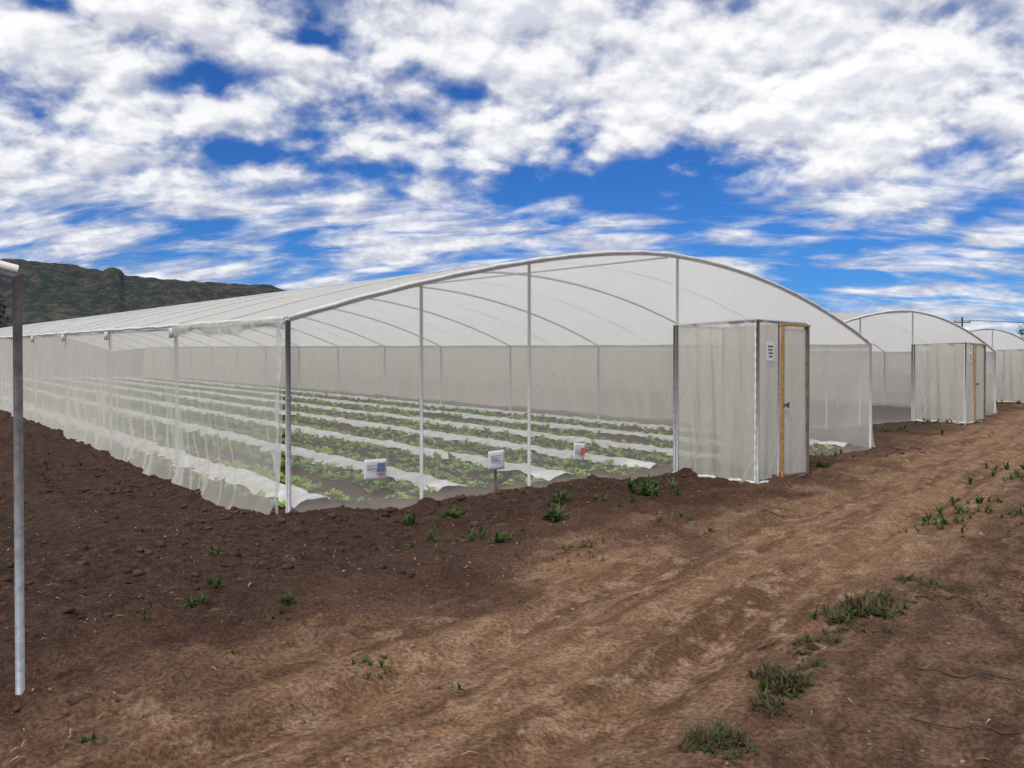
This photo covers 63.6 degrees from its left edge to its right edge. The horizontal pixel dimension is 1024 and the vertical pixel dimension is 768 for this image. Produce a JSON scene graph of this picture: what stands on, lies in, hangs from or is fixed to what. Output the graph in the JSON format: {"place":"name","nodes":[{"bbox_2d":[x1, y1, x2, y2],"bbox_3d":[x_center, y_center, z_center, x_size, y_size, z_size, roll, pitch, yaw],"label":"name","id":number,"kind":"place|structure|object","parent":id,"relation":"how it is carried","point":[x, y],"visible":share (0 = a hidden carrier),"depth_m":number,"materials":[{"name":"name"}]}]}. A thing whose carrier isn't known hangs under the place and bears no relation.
{"place":"outdoors","nodes":[
{"label":"outdoors","id":0,"kind":"place"},
{"bbox_2d":[0,258,284,327],"bbox_3d":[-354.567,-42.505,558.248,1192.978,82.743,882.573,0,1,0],"label":"hill","id":1,"kind":"structure","parent":0,"point":[53,291],"depth_m":499.41,"materials":[{"name":"green plant"}]},
{"bbox_2d":[0,382,1023,767],"bbox_3d":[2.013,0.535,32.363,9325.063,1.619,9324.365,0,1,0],"label":"ground","id":2,"kind":"structure","parent":0,"point":[632,674],"depth_m":5.46,"materials":[{"name":"soil"}]},
{"bbox_2d":[0,297,12,327],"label":"tree","id":3,"kind":"object","parent":2,"relation":"on","point":[2,311],"visible":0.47,"depth_m":104.66,"materials":[{"name":"green plant"}]},
{"bbox_2d":[0,260,24,694],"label":"greenhouse frame","id":4,"kind":"object","parent":2,"relation":"on","point":[8,270],"visible":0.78,"depth_m":4.02,"materials":[{"name":"metal"}]},
{"bbox_2d":[0,250,875,514],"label":"greenhouse","id":5,"kind":"object","parent":2,"relation":"on","point":[730,373],"visible":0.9,"depth_m":16.83,"materials":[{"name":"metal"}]},
{"bbox_2d":[359,456,386,480],"bbox_3d":[-1.641,0.998,9.805,0.355,0.283,0.131,1,0,-39],"label":"notice sign","id":6,"kind":"object","parent":5,"relation":"attached to","point":[375,469],"visible":1,"depth_m":9.76,"materials":[{"name":"paper"}]},
{"bbox_2d":[570,441,585,460],"bbox_3d":[0.935,0.958,11.869,0.285,0.293,0.131,8,-5,-38],"label":"notice sign","id":7,"kind":"object","parent":5,"relation":"attached to","point":[579,452],"visible":1,"depth_m":11.83,"materials":[{"name":"paper"}]},
{"bbox_2d":[487,450,504,491],"bbox_3d":[-0.203,1.246,10.838,0.281,0.750,0.060,-3,2,-39],"label":"notice sign","id":8,"kind":"object","parent":2,"relation":"on","point":[495,460],"visible":0.98,"depth_m":10.83,"materials":[{"name":"paper"}]},
{"bbox_2d":[0,445,1023,717],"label":"soil clods","id":9,"kind":"object","parent":2,"relation":"on","point":[160,543],"visible":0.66,"depth_m":8.25,"materials":[{"name":"brown soil"}]},
{"bbox_2d":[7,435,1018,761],"bbox_3d":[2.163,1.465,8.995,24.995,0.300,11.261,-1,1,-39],"label":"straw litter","id":10,"kind":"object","parent":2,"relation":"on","point":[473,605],"visible":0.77,"depth_m":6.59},
{"bbox_2d":[5,400,1023,767],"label":"weeds","id":11,"kind":"object","parent":2,"relation":"on","point":[781,678],"visible":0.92,"depth_m":5.29,"materials":[{"name":"green plant"}]},
{"bbox_2d":[5,467,1023,765],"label":"pebbles","id":12,"kind":"object","parent":2,"relation":"on","point":[593,615],"visible":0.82,"depth_m":5.38,"materials":[{"name":"stone"}]},
{"bbox_2d":[184,380,851,507],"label":"crop rows","id":13,"kind":"object","parent":2,"relation":"on","point":[324,456],"visible":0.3,"depth_m":16.91,"materials":[{"name":"green plant"}]},
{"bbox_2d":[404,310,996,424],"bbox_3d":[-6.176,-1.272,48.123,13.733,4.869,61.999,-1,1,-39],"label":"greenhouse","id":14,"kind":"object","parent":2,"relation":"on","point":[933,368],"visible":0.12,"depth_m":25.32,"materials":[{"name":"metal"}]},
{"bbox_2d":[737,502,1023,734],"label":"dry twigs","id":15,"kind":"object","parent":2,"relation":"on","point":[912,718],"visible":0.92,"depth_m":4.22,"materials":[{"name":"brown plant"}]},
{"bbox_2d":[954,317,1021,326],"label":"utility pole","id":16,"kind":"object","parent":2,"relation":"on","point":[962,322],"visible":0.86,"depth_m":90.06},
{"bbox_2d":[969,328,1023,402],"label":"greenhouse","id":17,"kind":"object","parent":2,"relation":"on","point":[1008,347],"visible":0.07,"depth_m":37.25,"materials":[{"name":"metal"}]},
{"bbox_2d":[1014,324,1023,338],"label":"tree","id":18,"kind":"object","parent":2,"relation":"on","point":[1021,331],"visible":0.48,"depth_m":141.28,"materials":[{"name":"green plant"}]},
{"bbox_2d":[0,0,1023,337],"label":"sky","id":19,"kind":"structure","parent":0,"point":[852,156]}
]}

